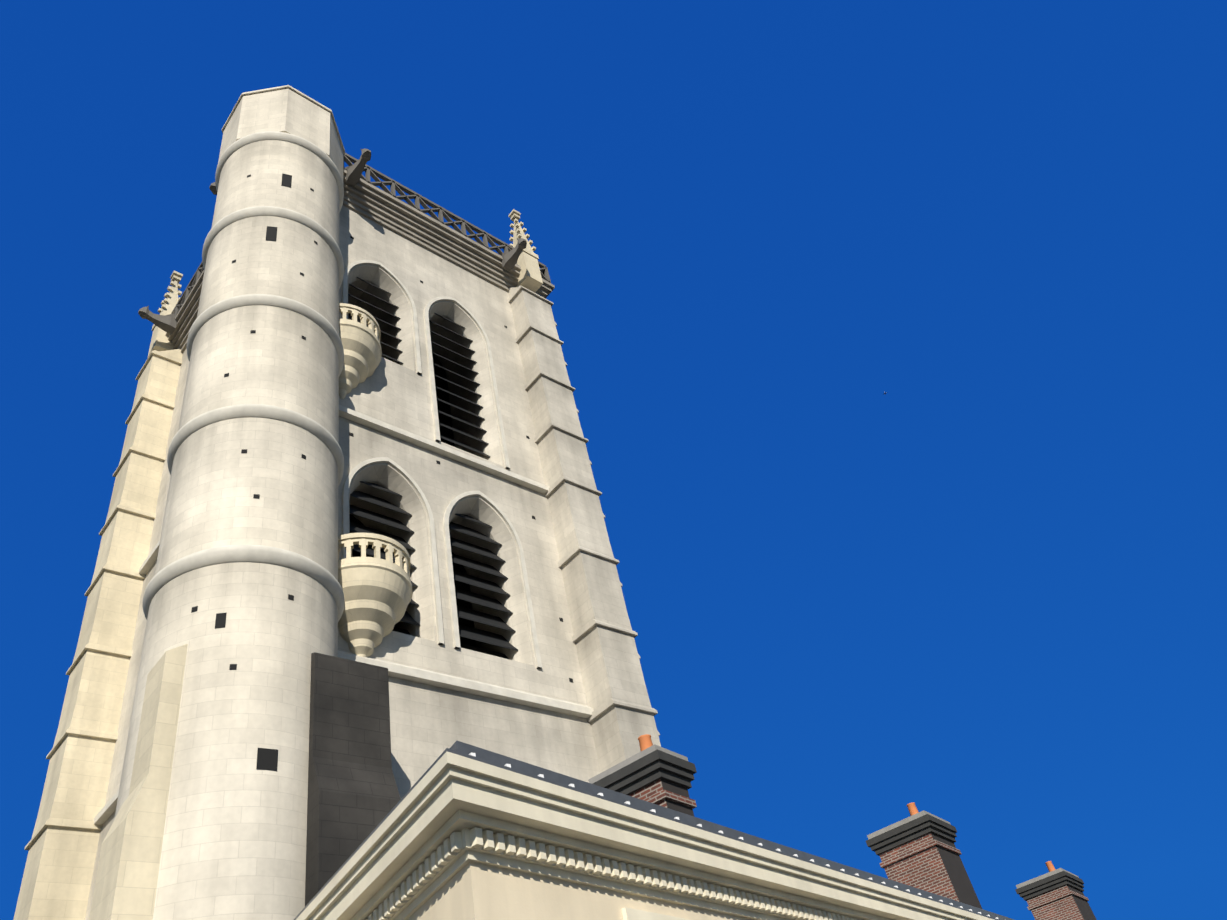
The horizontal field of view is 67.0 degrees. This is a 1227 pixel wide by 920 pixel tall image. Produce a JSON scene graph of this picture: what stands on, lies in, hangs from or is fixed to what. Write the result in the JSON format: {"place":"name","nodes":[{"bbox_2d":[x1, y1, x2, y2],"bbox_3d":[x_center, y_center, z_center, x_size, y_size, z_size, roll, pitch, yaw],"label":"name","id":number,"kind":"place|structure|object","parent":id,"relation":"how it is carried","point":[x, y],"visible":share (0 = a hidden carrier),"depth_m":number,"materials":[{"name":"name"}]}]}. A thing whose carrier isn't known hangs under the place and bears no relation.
{"place":"outdoors","nodes":[
{"label":"outdoors","id":0,"kind":"place"},
{"bbox_2d":[0,0,1226,919],"label":"sky","id":1,"kind":"structure","parent":0,"point":[985,592],"materials":[{"name":"blue"}]},
{"bbox_2d":[621,907,689,919],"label":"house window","id":2,"kind":"structure","parent":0,"point":[631,914],"depth_m":12.95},
{"label":"ground","id":3,"kind":"structure","parent":0,"visible":0},
{"bbox_2d":[89,644,187,919],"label":"buttress","id":4,"kind":"structure","parent":3,"relation":"on","point":[125,887],"depth_m":15.99,"materials":[{"name":"stone"}]},
{"bbox_2d":[114,140,339,919],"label":"stair turret","id":5,"kind":"object","parent":3,"relation":"on","point":[234,839],"visible":0.69,"depth_m":20.27,"materials":[{"name":"stone"}]},
{"bbox_2d":[142,131,343,621],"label":"ring moldings","id":6,"kind":"structure","parent":5,"relation":"attached to","point":[327,579],"depth_m":23.40,"materials":[{"name":"beige stone"}]},
{"bbox_2d":[191,173,317,770],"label":"small windows","id":7,"kind":"structure","parent":5,"relation":"attached to","point":[267,759],"depth_m":18.70,"materials":[{"name":"black"}]},
{"bbox_2d":[218,85,344,181],"bbox_3d":[-12.176,-10.998,34.167,4.089,3.320,4.089,23,-54,-35],"label":"turret top","id":8,"kind":"object","parent":5,"relation":"on","point":[289,109],"visible":0.44,"depth_m":33.10,"materials":[{"name":"beige stone"}]},
{"bbox_2d":[85,205,599,919],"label":"tower","id":9,"kind":"structure","parent":3,"relation":"on","point":[429,723],"depth_m":28.73,"materials":[{"name":"beige stone"}]},
{"bbox_2d":[13,349,182,919],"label":"buttress","id":10,"kind":"structure","parent":9,"relation":"attached to","point":[61,846],"depth_m":28.11,"materials":[{"name":"beige stone"}]},
{"bbox_2d":[138,149,526,333],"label":"gargoyles","id":11,"kind":"object","parent":9,"relation":"on","point":[167,323],"visible":0.81,"depth_m":38.00,"materials":[{"name":"stone"}]},
{"bbox_2d":[93,169,593,824],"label":"string courses","id":12,"kind":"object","parent":9,"relation":"attached to","point":[409,223],"depth_m":35.59,"materials":[{"name":"beige stone"}]},
{"bbox_2d":[147,209,542,357],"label":"pinnacles","id":13,"kind":"object","parent":9,"relation":"on","point":[529,277],"visible":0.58,"depth_m":40.35,"materials":[{"name":"stone"}]},
{"bbox_2d":[305,652,400,905],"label":"buttress","id":14,"kind":"structure","parent":9,"relation":"attached to","point":[354,799],"depth_m":18.07,"materials":[{"name":"grey stone"}]},
{"bbox_2d":[339,303,381,398],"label":"balcony","id":15,"kind":"structure","parent":9,"relation":"attached to","point":[362,349],"depth_m":28.71,"materials":[{"name":"stone"}]},
{"bbox_2d":[171,153,550,316],"bbox_3d":[-11.487,-6.545,41.099,12.460,1.450,12.460,23,-54,-35],"label":"balustrade","id":16,"kind":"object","parent":9,"relation":"on","point":[399,188],"depth_m":38.57,"materials":[{"name":"grey stone"}]},
{"bbox_2d":[338,533,412,656],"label":"balcony","id":17,"kind":"structure","parent":9,"relation":"attached to","point":[377,591],"depth_m":22.81,"materials":[{"name":"stone"}]},
{"bbox_2d":[348,277,517,658],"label":"louvers","id":18,"kind":"object","parent":9,"relation":"attached to","point":[479,634],"visible":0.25,"depth_m":27.41,"materials":[{"name":"wood"}]},
{"bbox_2d":[342,260,541,668],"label":"arch surrounds","id":19,"kind":"object","parent":9,"relation":"attached to","point":[433,550],"depth_m":28.04,"materials":[{"name":"stone"}]},
{"bbox_2d":[349,236,572,682],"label":"putlog holes","id":20,"kind":"object","parent":9,"relation":"attached to","point":[533,517],"visible":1,"depth_m":29.11,"materials":[{"name":"black"}]},
{"bbox_2d":[508,286,660,772],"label":"tower buttresses","id":21,"kind":"structure","parent":9,"relation":"attached to","point":[621,719],"depth_m":29.93,"materials":[{"name":"beige stone"}]},
{"bbox_2d":[407,861,753,919],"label":"house walls","id":22,"kind":"structure","parent":3,"relation":"on","point":[470,890],"depth_m":11.54,"materials":[{"name":"beige stone"}]},
{"bbox_2d":[588,744,696,815],"bbox_3d":[0.644,6.278,15.734,1.140,2.200,1.640,35,-61,-41],"label":"chimney","id":23,"kind":"object","parent":22,"relation":"on","point":[658,775],"visible":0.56,"depth_m":15.80,"materials":[{"name":"brick"}]},
{"bbox_2d":[638,734,652,750],"bbox_3d":[0.590,5.091,16.380,0.260,0.400,0.260,23,-54,-35],"label":"chimney pot","id":24,"kind":"object","parent":23,"relation":"on","point":[645,741],"visible":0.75,"depth_m":16.36,"materials":[{"name":"orange ceramic"}]},
{"bbox_2d":[296,752,993,919],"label":"cornice","id":25,"kind":"structure","parent":22,"relation":"on","point":[448,795],"depth_m":12.51,"materials":[{"name":"beige stone"}]},
{"bbox_2d":[365,827,859,919],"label":"house dentils","id":26,"kind":"object","parent":25,"relation":"attached to","point":[437,860],"visible":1,"depth_m":12.32,"materials":[{"name":"beige stone"}]},
{"bbox_2d":[294,741,1013,919],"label":"roof edge","id":27,"kind":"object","parent":25,"relation":"on","point":[501,761],"depth_m":14.34,"materials":[{"name":"grey metal"}]},
{"bbox_2d":[469,752,997,918],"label":"gutter hooks","id":28,"kind":"object","parent":27,"relation":"on","point":[572,785],"visible":0.44,"depth_m":14.87,"materials":[{"name":"white metal"}]},
{"bbox_2d":[866,810,981,908],"bbox_3d":[8.718,11.746,25.166,2.040,3.500,1.940,35,-61,-41],"label":"chimney","id":29,"kind":"object","parent":22,"relation":"on","point":[919,850],"visible":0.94,"depth_m":25.16,"materials":[{"name":"brick"}]},
{"bbox_2d":[906,802,918,815],"bbox_3d":[8.378,9.811,25.887,0.260,0.400,0.260,23,-54,-35],"label":"chimney pot","id":30,"kind":"object","parent":29,"relation":"on","point":[912,809],"visible":0.71,"depth_m":25.85,"materials":[{"name":"orange ceramic"}]},
{"bbox_2d":[1015,868,1096,919],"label":"chimney","id":31,"kind":"object","parent":22,"relation":"on","point":[1057,894],"visible":1,"depth_m":34.19,"materials":[{"name":"brick"}]},
{"bbox_2d":[1045,861,1055,871],"bbox_3d":[16.419,15.304,34.803,0.260,0.400,0.260,23,-54,-35],"label":"chimney pot","id":32,"kind":"object","parent":31,"relation":"on","point":[1049,865],"visible":0.81,"depth_m":34.76,"materials":[{"name":"orange ceramic"}]}
]}

